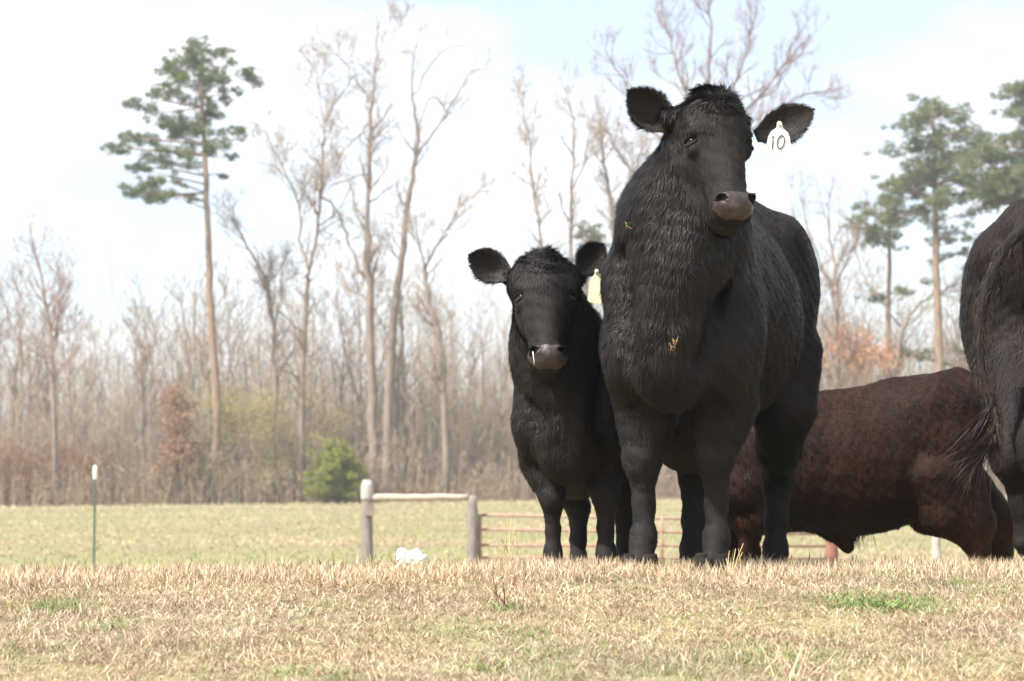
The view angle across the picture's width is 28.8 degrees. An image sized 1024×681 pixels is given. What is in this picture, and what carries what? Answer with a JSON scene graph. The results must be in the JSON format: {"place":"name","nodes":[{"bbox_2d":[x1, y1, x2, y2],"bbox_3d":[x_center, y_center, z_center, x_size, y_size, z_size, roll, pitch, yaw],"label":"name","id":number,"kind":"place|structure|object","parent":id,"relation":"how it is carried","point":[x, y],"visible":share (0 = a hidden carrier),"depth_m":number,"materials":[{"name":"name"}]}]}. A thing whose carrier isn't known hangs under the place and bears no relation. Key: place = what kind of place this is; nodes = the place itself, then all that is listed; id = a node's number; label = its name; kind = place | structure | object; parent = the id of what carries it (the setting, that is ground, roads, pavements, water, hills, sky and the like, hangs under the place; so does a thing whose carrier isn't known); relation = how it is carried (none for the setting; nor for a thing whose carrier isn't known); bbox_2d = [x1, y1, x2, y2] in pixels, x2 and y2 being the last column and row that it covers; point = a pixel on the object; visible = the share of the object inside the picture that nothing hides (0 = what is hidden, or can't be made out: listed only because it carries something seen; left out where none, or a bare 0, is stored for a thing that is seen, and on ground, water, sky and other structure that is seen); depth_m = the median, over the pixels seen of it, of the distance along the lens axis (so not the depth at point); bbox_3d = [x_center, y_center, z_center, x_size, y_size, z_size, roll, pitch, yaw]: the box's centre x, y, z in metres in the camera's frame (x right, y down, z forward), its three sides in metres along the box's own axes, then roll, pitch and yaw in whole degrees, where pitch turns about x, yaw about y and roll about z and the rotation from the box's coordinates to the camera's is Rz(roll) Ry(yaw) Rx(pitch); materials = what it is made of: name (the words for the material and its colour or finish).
{"place":"outdoors","nodes":[
{"label":"outdoors","id":0,"kind":"place"},
{"bbox_2d":[494,514,525,566],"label":"grass stalks","id":1,"kind":"object","parent":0,"point":[509,553],"depth_m":6.87,"materials":[{"name":"beige plant"}]},
{"bbox_2d":[0,493,1022,574],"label":"field grass","id":2,"kind":"structure","parent":0,"point":[156,505],"depth_m":53.75,"materials":[{"name":"beige plant"}]},
{"bbox_2d":[0,494,1023,680],"bbox_3d":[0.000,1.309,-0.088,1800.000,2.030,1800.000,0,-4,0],"label":"ground","id":3,"kind":"structure","parent":0,"point":[149,550],"depth_m":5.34,"materials":[{"name":"beige plant"}]},
{"bbox_2d":[0,255,29,391],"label":"bare tree","id":4,"kind":"object","parent":3,"relation":"on","point":[1,296],"visible":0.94,"depth_m":127.75,"materials":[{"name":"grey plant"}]},
{"bbox_2d":[0,323,36,447],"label":"bare tree","id":5,"kind":"object","parent":3,"relation":"on","point":[18,365],"visible":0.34,"depth_m":142.66,"materials":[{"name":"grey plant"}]},
{"bbox_2d":[0,284,38,447],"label":"bare tree","id":6,"kind":"object","parent":3,"relation":"on","point":[13,387],"visible":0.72,"depth_m":130.80,"materials":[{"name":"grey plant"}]},
{"bbox_2d":[12,279,65,466],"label":"bare tree","id":7,"kind":"object","parent":3,"relation":"on","point":[29,388],"visible":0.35,"depth_m":146.09,"materials":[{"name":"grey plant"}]},
{"bbox_2d":[20,256,59,431],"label":"bare tree","id":8,"kind":"object","parent":3,"relation":"on","point":[36,377],"visible":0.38,"depth_m":146.00,"materials":[{"name":"brown plant"}]},
{"bbox_2d":[0,193,80,504],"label":"bare tree","id":9,"kind":"object","parent":3,"relation":"on","point":[53,377],"visible":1,"depth_m":114.97,"materials":[{"name":"grey plant"}]},
{"bbox_2d":[0,245,83,462],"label":"bare tree","id":10,"kind":"object","parent":3,"relation":"on","point":[20,346],"visible":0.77,"depth_m":123.15,"materials":[{"name":"brown plant"}]},
{"bbox_2d":[26,299,58,461],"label":"bare tree","id":11,"kind":"object","parent":3,"relation":"on","point":[38,375],"visible":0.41,"depth_m":141.19,"materials":[{"name":"brown plant"}]},
{"bbox_2d":[23,271,66,457],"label":"bare tree","id":12,"kind":"object","parent":3,"relation":"on","point":[46,384],"visible":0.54,"depth_m":129.43,"materials":[{"name":"brown plant"}]},
{"bbox_2d":[32,267,81,455],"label":"bare tree","id":13,"kind":"object","parent":3,"relation":"on","point":[59,366],"visible":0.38,"depth_m":131.16,"materials":[{"name":"brown plant"}]},
{"bbox_2d":[0,422,128,506],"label":"brambles","id":14,"kind":"object","parent":3,"relation":"on","point":[25,472],"visible":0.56,"depth_m":115.40,"materials":[{"name":"brown plant"}]},
{"bbox_2d":[46,295,93,454],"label":"bare tree","id":15,"kind":"object","parent":3,"relation":"on","point":[69,363],"visible":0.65,"depth_m":124.88,"materials":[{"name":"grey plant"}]},
{"bbox_2d":[56,349,84,467],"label":"bare tree","id":16,"kind":"object","parent":3,"relation":"on","point":[73,435],"visible":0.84,"depth_m":118.94,"materials":[{"name":"brown plant"}]},
{"bbox_2d":[59,316,107,455],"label":"bare tree","id":17,"kind":"object","parent":3,"relation":"on","point":[83,390],"visible":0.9,"depth_m":121.49,"materials":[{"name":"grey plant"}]},
{"bbox_2d":[74,354,98,457],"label":"bare tree","id":18,"kind":"object","parent":3,"relation":"on","point":[85,409],"visible":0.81,"depth_m":121.81,"materials":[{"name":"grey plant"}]},
{"bbox_2d":[92,466,96,571],"bbox_3d":[-5.640,2.594,26.891,0.060,1.807,0.060,0,-4,0],"label":"steel post","id":19,"kind":"object","parent":3,"relation":"on","point":[94,501],"visible":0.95,"depth_m":26.90,"materials":[{"name":"green"}]},
{"bbox_2d":[72,314,126,435],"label":"bare tree","id":20,"kind":"object","parent":3,"relation":"on","point":[92,392],"visible":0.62,"depth_m":144.45,"materials":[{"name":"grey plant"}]},
{"bbox_2d":[108,324,146,439],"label":"bare tree","id":21,"kind":"object","parent":3,"relation":"on","point":[120,400],"visible":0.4,"depth_m":139.76,"materials":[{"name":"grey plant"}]},
{"bbox_2d":[115,362,146,478],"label":"bare tree","id":22,"kind":"object","parent":3,"relation":"on","point":[137,402],"visible":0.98,"depth_m":121.17,"materials":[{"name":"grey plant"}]},
{"bbox_2d":[116,366,147,500],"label":"bare tree","id":23,"kind":"object","parent":3,"relation":"on","point":[124,409],"visible":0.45,"depth_m":125.36,"materials":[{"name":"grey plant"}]},
{"bbox_2d":[121,289,162,468],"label":"bare tree","id":24,"kind":"object","parent":3,"relation":"on","point":[146,368],"visible":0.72,"depth_m":123.59,"materials":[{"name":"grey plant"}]},
{"bbox_2d":[121,293,172,501],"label":"bare tree","id":25,"kind":"object","parent":3,"relation":"on","point":[152,357],"visible":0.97,"depth_m":121.10,"materials":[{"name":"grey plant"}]},
{"bbox_2d":[125,266,179,497],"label":"bare tree","id":26,"kind":"object","parent":3,"relation":"on","point":[146,332],"visible":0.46,"depth_m":145.51,"materials":[{"name":"brown plant"}]},
{"bbox_2d":[119,307,187,496],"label":"bare tree","id":27,"kind":"object","parent":3,"relation":"on","point":[143,403],"visible":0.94,"depth_m":122.19,"materials":[{"name":"brown plant"}]},
{"bbox_2d":[152,310,201,412],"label":"bare tree","id":28,"kind":"object","parent":3,"relation":"on","point":[170,351],"visible":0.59,"depth_m":134.29,"materials":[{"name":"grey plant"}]},
{"bbox_2d":[165,323,190,425],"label":"bare tree","id":29,"kind":"object","parent":3,"relation":"on","point":[180,374],"visible":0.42,"depth_m":124.64,"materials":[{"name":"brown plant"}]},
{"bbox_2d":[147,376,211,504],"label":"brown shrub","id":30,"kind":"object","parent":3,"relation":"on","point":[181,429],"visible":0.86,"depth_m":112.32,"materials":[{"name":"brown plant"}]},
{"bbox_2d":[97,34,266,503],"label":"lone pine","id":31,"kind":"object","parent":3,"relation":"on","point":[196,62],"visible":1,"depth_m":113.77,"materials":[{"name":"green plant"}]},
{"bbox_2d":[165,271,204,424],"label":"bare tree","id":32,"kind":"object","parent":3,"relation":"on","point":[182,300],"visible":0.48,"depth_m":143.83,"materials":[{"name":"brown plant"}]},
{"bbox_2d":[160,272,226,437],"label":"bare tree","id":33,"kind":"object","parent":3,"relation":"on","point":[194,353],"visible":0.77,"depth_m":123.72,"materials":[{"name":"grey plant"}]},
{"bbox_2d":[177,252,239,405],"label":"bare tree","id":34,"kind":"object","parent":3,"relation":"on","point":[194,302],"visible":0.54,"depth_m":146.03,"materials":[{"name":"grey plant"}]},
{"bbox_2d":[189,268,246,401],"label":"bare tree","id":35,"kind":"object","parent":3,"relation":"on","point":[225,313],"visible":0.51,"depth_m":148.45,"materials":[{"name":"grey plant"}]},
{"bbox_2d":[185,271,265,495],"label":"bare tree","id":36,"kind":"object","parent":3,"relation":"on","point":[208,379],"visible":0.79,"depth_m":120.30,"materials":[{"name":"brown plant"}]},
{"bbox_2d":[203,303,261,397],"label":"bare tree","id":37,"kind":"object","parent":3,"relation":"on","point":[234,353],"visible":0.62,"depth_m":131.98,"materials":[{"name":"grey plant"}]},
{"bbox_2d":[204,289,267,411],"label":"bare tree","id":38,"kind":"object","parent":3,"relation":"on","point":[230,360],"visible":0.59,"depth_m":143.27,"materials":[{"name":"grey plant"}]},
{"bbox_2d":[177,375,301,503],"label":"budding shrub","id":39,"kind":"object","parent":3,"relation":"on","point":[264,409],"visible":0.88,"depth_m":113.17,"materials":[{"name":"plant"}]},
{"bbox_2d":[209,186,321,500],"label":"bare tree","id":40,"kind":"object","parent":3,"relation":"on","point":[264,279],"visible":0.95,"depth_m":117.09,"materials":[{"name":"grey plant"}]},
{"bbox_2d":[246,301,297,442],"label":"bare tree","id":41,"kind":"object","parent":3,"relation":"on","point":[257,347],"visible":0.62,"depth_m":126.47,"materials":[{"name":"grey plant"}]},
{"bbox_2d":[242,382,359,502],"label":"budding shrub","id":42,"kind":"object","parent":3,"relation":"on","point":[312,447],"visible":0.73,"depth_m":114.71,"materials":[{"name":"plant"}]},
{"bbox_2d":[279,288,324,458],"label":"bare tree","id":43,"kind":"object","parent":3,"relation":"on","point":[313,340],"visible":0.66,"depth_m":128.26,"materials":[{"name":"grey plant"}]},
{"bbox_2d":[279,283,335,436],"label":"bare tree","id":44,"kind":"object","parent":3,"relation":"on","point":[286,305],"visible":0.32,"depth_m":144.10,"materials":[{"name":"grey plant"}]},
{"bbox_2d":[245,31,393,502],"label":"bare tree","id":45,"kind":"object","parent":3,"relation":"on","point":[302,377],"visible":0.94,"depth_m":114.63,"materials":[{"name":"grey plant"}]},
{"bbox_2d":[301,435,369,503],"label":"young pine","id":46,"kind":"object","parent":3,"relation":"on","point":[338,462],"visible":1,"depth_m":109.13,"materials":[{"name":"green plant"}]},
{"bbox_2d":[312,293,365,436],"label":"bare tree","id":47,"kind":"object","parent":3,"relation":"on","point":[343,362],"visible":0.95,"depth_m":121.63,"materials":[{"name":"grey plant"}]},
{"bbox_2d":[321,323,365,436],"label":"bare tree","id":48,"kind":"object","parent":3,"relation":"on","point":[336,379],"visible":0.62,"depth_m":125.31,"materials":[{"name":"brown plant"}]},
{"bbox_2d":[318,234,375,446],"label":"bare tree","id":49,"kind":"object","parent":3,"relation":"on","point":[348,337],"visible":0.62,"depth_m":130.28,"materials":[{"name":"brown plant"}]},
{"bbox_2d":[287,0,418,502],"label":"bare tree","id":50,"kind":"object","parent":3,"relation":"on","point":[371,373],"visible":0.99,"depth_m":113.52,"materials":[{"name":"grey plant"}]},
{"bbox_2d":[329,294,384,443],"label":"bare tree","id":51,"kind":"object","parent":3,"relation":"on","point":[353,334],"visible":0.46,"depth_m":133.39,"materials":[{"name":"brown plant"}]},
{"bbox_2d":[327,255,394,384],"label":"bare tree","id":52,"kind":"object","parent":3,"relation":"on","point":[363,308],"visible":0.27,"depth_m":150.52,"materials":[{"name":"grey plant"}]},
{"bbox_2d":[335,308,387,436],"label":"bare tree","id":53,"kind":"object","parent":3,"relation":"on","point":[347,353],"visible":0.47,"depth_m":132.67,"materials":[{"name":"brown plant"}]},
{"bbox_2d":[361,480,374,564],"bbox_3d":[-2.093,2.878,28.849,0.209,1.713,0.234,0,-4,0],"label":"wooden post","id":54,"kind":"object","parent":3,"relation":"on","point":[367,509],"visible":0.79,"depth_m":28.81,"materials":[{"name":"grey wood"}]},
{"bbox_2d":[372,494,467,500],"bbox_3d":[-1.329,2.279,28.912,1.397,0.110,0.107,0,-4,0],"label":"brace rail","id":55,"kind":"object","parent":54,"relation":"attached to","point":[402,497],"visible":1,"depth_m":28.87,"materials":[{"name":"beige wood"}]},
{"bbox_2d":[334,243,424,482],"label":"bare tree","id":56,"kind":"object","parent":3,"relation":"on","point":[396,389],"visible":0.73,"depth_m":121.20,"materials":[{"name":"brown plant"}]},
{"bbox_2d":[356,278,414,425],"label":"bare tree","id":57,"kind":"object","parent":3,"relation":"on","point":[386,338],"visible":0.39,"depth_m":129.45,"materials":[{"name":"brown plant"}]},
{"bbox_2d":[383,294,415,471],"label":"bare tree","id":58,"kind":"object","parent":3,"relation":"on","point":[406,385],"visible":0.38,"depth_m":124.29,"materials":[{"name":"brown plant"}]},
{"bbox_2d":[387,272,424,470],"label":"bare tree","id":59,"kind":"object","parent":3,"relation":"on","point":[403,388],"visible":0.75,"depth_m":121.09,"materials":[{"name":"brown plant"}]},
{"bbox_2d":[396,548,427,569],"bbox_3d":[-0.657,1.474,12.929,0.223,0.256,0.188,0,-4,0],"label":"crumpled bag","id":60,"kind":"object","parent":3,"relation":"on","point":[417,553],"visible":0.32,"depth_m":12.89,"materials":[{"name":"white plastic"}]},
{"bbox_2d":[380,164,500,501],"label":"bare tree","id":61,"kind":"object","parent":3,"relation":"on","point":[431,312],"visible":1,"depth_m":111.86,"materials":[{"name":"grey plant"}]},
{"bbox_2d":[376,12,535,501],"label":"bare tree","id":62,"kind":"object","parent":3,"relation":"on","point":[389,385],"visible":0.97,"depth_m":116.22,"materials":[{"name":"grey plant"}]},
{"bbox_2d":[466,495,477,563],"bbox_3d":[-0.574,2.989,28.863,0.180,1.490,0.180,0,-4,0],"label":"wooden post","id":63,"kind":"object","parent":3,"relation":"on","point":[472,531],"visible":0.58,"depth_m":28.82,"materials":[{"name":"brown wood"}]},
{"bbox_2d":[478,514,824,562],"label":"metal gate","id":64,"kind":"structure","parent":63,"relation":"attached to","point":[481,529],"depth_m":28.95,"materials":[{"name":"brown metal"}]},
{"bbox_2d":[453,298,494,413],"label":"bare tree","id":65,"kind":"object","parent":3,"relation":"on","point":[473,355],"visible":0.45,"depth_m":142.61,"materials":[{"name":"brown plant"}]},
{"bbox_2d":[462,286,496,457],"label":"bare tree","id":66,"kind":"object","parent":3,"relation":"on","point":[483,351],"visible":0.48,"depth_m":138.24,"materials":[{"name":"brown plant"}]},
{"bbox_2d":[0,162,967,493],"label":"wood","id":67,"kind":"object","parent":3,"relation":"on","point":[416,372],"visible":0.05,"depth_m":135.17,"materials":[{"name":"brown plant"}]},
{"bbox_2d":[475,345,502,479],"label":"bare tree","id":68,"kind":"object","parent":3,"relation":"on","point":[490,433],"visible":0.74,"depth_m":120.63,"materials":[{"name":"brown plant"}]},
{"bbox_2d":[490,317,511,455],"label":"bare tree","id":69,"kind":"object","parent":3,"relation":"on","point":[506,397],"visible":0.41,"depth_m":125.86,"materials":[{"name":"brown plant"}]},
{"bbox_2d":[0,472,1004,505],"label":"brambles","id":70,"kind":"object","parent":3,"relation":"on","point":[456,488],"visible":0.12,"depth_m":114.83,"materials":[{"name":"brown plant"}]},
{"bbox_2d":[0,319,1005,506],"bbox_3d":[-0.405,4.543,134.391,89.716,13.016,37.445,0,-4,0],"label":"undergrowth","id":71,"kind":"object","parent":3,"relation":"on","point":[431,401],"visible":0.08,"depth_m":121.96,"materials":[{"name":"brown plant"}]},
{"bbox_2d":[501,64,574,320],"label":"bare tree","id":72,"kind":"object","parent":3,"relation":"on","point":[534,197],"visible":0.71,"depth_m":117.01,"materials":[{"name":"grey plant"}]},
{"bbox_2d":[467,240,632,567],"bbox_3d":[0.165,0.294,7.192,0.587,1.235,1.485,0,-4,3],"label":"black calf","id":73,"kind":"object","parent":3,"relation":"on","point":[564,432],"visible":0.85,"depth_m":6.79},
{"bbox_2d":[537,59,616,308],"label":"bare tree","id":74,"kind":"object","parent":3,"relation":"on","point":[571,211],"visible":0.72,"depth_m":114.72,"materials":[{"name":"grey plant"}]},
{"bbox_2d":[573,219,611,296],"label":"pine tree","id":75,"kind":"object","parent":3,"relation":"on","point":[593,233],"visible":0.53,"depth_m":119.94,"materials":[{"name":"green plant"}]},
{"bbox_2d":[574,79,662,317],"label":"bare tree","id":76,"kind":"object","parent":3,"relation":"on","point":[612,208],"visible":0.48,"depth_m":115.70,"materials":[{"name":"grey plant"}]},
{"bbox_2d":[597,79,823,573],"bbox_3d":[0.751,0.043,6.835,0.765,1.636,1.810,-1,-4,17],"label":"cow","id":77,"kind":"object","parent":3,"relation":"on","point":[710,263],"visible":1,"depth_m":6.26},
{"bbox_2d":[575,0,856,180],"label":"bare tree","id":78,"kind":"object","parent":3,"relation":"on","point":[790,57],"visible":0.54,"depth_m":119.47,"materials":[{"name":"grey plant"}]},
{"bbox_2d":[760,637,835,680],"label":"grass stalks","id":79,"kind":"object","parent":3,"relation":"on","point":[801,661],"depth_m":4.30,"materials":[{"name":"beige plant"}]},
{"bbox_2d":[813,238,847,389],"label":"bare tree","id":80,"kind":"object","parent":3,"relation":"on","point":[822,302],"visible":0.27,"depth_m":129.16,"materials":[{"name":"brown plant"}]},
{"bbox_2d":[825,540,838,564],"bbox_3d":[4.578,3.163,28.450,0.200,1.100,0.200,0,-4,0],"label":"red post","id":81,"kind":"object","parent":3,"relation":"on","point":[831,550],"visible":0.28,"depth_m":28.39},
{"bbox_2d":[785,164,882,386],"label":"bare tree","id":82,"kind":"object","parent":3,"relation":"on","point":[835,293],"visible":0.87,"depth_m":116.04,"materials":[{"name":"grey plant"}]},
{"bbox_2d":[821,250,856,389],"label":"tree","id":83,"kind":"object","parent":3,"relation":"on","point":[840,384],"visible":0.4,"depth_m":119.65,"materials":[{"name":"brown plant"}]},
{"bbox_2d":[818,246,862,385],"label":"tree","id":84,"kind":"object","parent":3,"relation":"on","point":[839,301],"visible":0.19,"depth_m":138.31,"materials":[{"name":"brown plant"}]},
{"bbox_2d":[821,258,886,384],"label":"tree","id":85,"kind":"object","parent":3,"relation":"on","point":[861,309],"visible":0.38,"depth_m":134.75,"materials":[{"name":"brown plant"}]},
{"bbox_2d":[830,279,883,385],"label":"tree","id":86,"kind":"object","parent":3,"relation":"on","point":[857,328],"visible":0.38,"depth_m":127.41,"materials":[{"name":"brown plant"}]},
{"bbox_2d":[820,319,904,388],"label":"leafy tree","id":87,"kind":"object","parent":3,"relation":"on","point":[872,355],"visible":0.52,"depth_m":114.60,"materials":[{"name":"orange plant"}]},
{"bbox_2d":[727,366,1013,566],"bbox_3d":[1.484,0.598,8.585,1.466,0.979,0.542,0,-4,-2],"label":"brown calf","id":88,"kind":"object","parent":3,"relation":"on","point":[869,449],"visible":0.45,"depth_m":8.39},
{"bbox_2d":[839,598,926,608],"bbox_3d":[0.998,0.694,5.272,0.227,0.017,0.247,-2,-4,24],"label":"leafy weed","id":89,"kind":"object","parent":3,"relation":"on","point":[892,604],"visible":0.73,"depth_m":5.23,"materials":[{"name":"green plant"}]},
{"bbox_2d":[840,190,931,378],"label":"pine tree","id":90,"kind":"object","parent":3,"relation":"on","point":[892,218],"visible":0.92,"depth_m":116.26,"materials":[{"name":"green plant"}]},
{"bbox_2d":[831,204,971,381],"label":"bare tree","id":91,"kind":"object","parent":3,"relation":"on","point":[900,341],"visible":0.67,"depth_m":114.29,"materials":[{"name":"grey plant"}]},
{"bbox_2d":[861,93,1008,371],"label":"pine tree","id":92,"kind":"object","parent":3,"relation":"on","point":[923,171],"visible":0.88,"depth_m":112.41,"materials":[{"name":"green plant"}]},
{"bbox_2d":[931,536,941,562],"bbox_3d":[7.001,3.561,32.836,0.166,0.905,0.163,0,-4,0],"label":"pale post","id":93,"kind":"object","parent":3,"relation":"on","point":[936,549],"visible":0.36,"depth_m":32.79,"materials":[{"name":"white wood"}]},
{"bbox_2d":[889,265,987,469],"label":"pine tree","id":94,"kind":"object","parent":3,"relation":"on","point":[921,358],"visible":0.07,"depth_m":116.72,"materials":[{"name":"green plant"}]},
{"bbox_2d":[930,300,966,369],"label":"tree","id":95,"kind":"object","parent":3,"relation":"on","point":[955,334],"visible":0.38,"depth_m":123.50,"materials":[{"name":"brown plant"}]},
{"bbox_2d":[909,198,1023,562],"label":"dark cow","id":96,"kind":"object","parent":3,"relation":"on","point":[991,318],"visible":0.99,"depth_m":7.06},
{"bbox_2d":[949,78,1023,216],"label":"pine tree","id":97,"kind":"object","parent":3,"relation":"on","point":[999,186],"visible":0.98,"depth_m":110.11,"materials":[{"name":"green plant"}]},
{"bbox_2d":[0,551,1023,587],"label":"crest grass","id":98,"kind":"structure","parent":0,"point":[474,567],"depth_m":6.00,"materials":[{"name":"beige plant"}]},
{"bbox_2d":[0,549,1023,577],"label":"slope grass","id":99,"kind":"structure","parent":0,"point":[284,561],"depth_m":6.86,"materials":[{"name":"beige plant"}]},
{"bbox_2d":[0,0,1023,466],"label":"sky","id":100,"kind":"structure","parent":0,"point":[67,67],"materials":[{"name":"white"}]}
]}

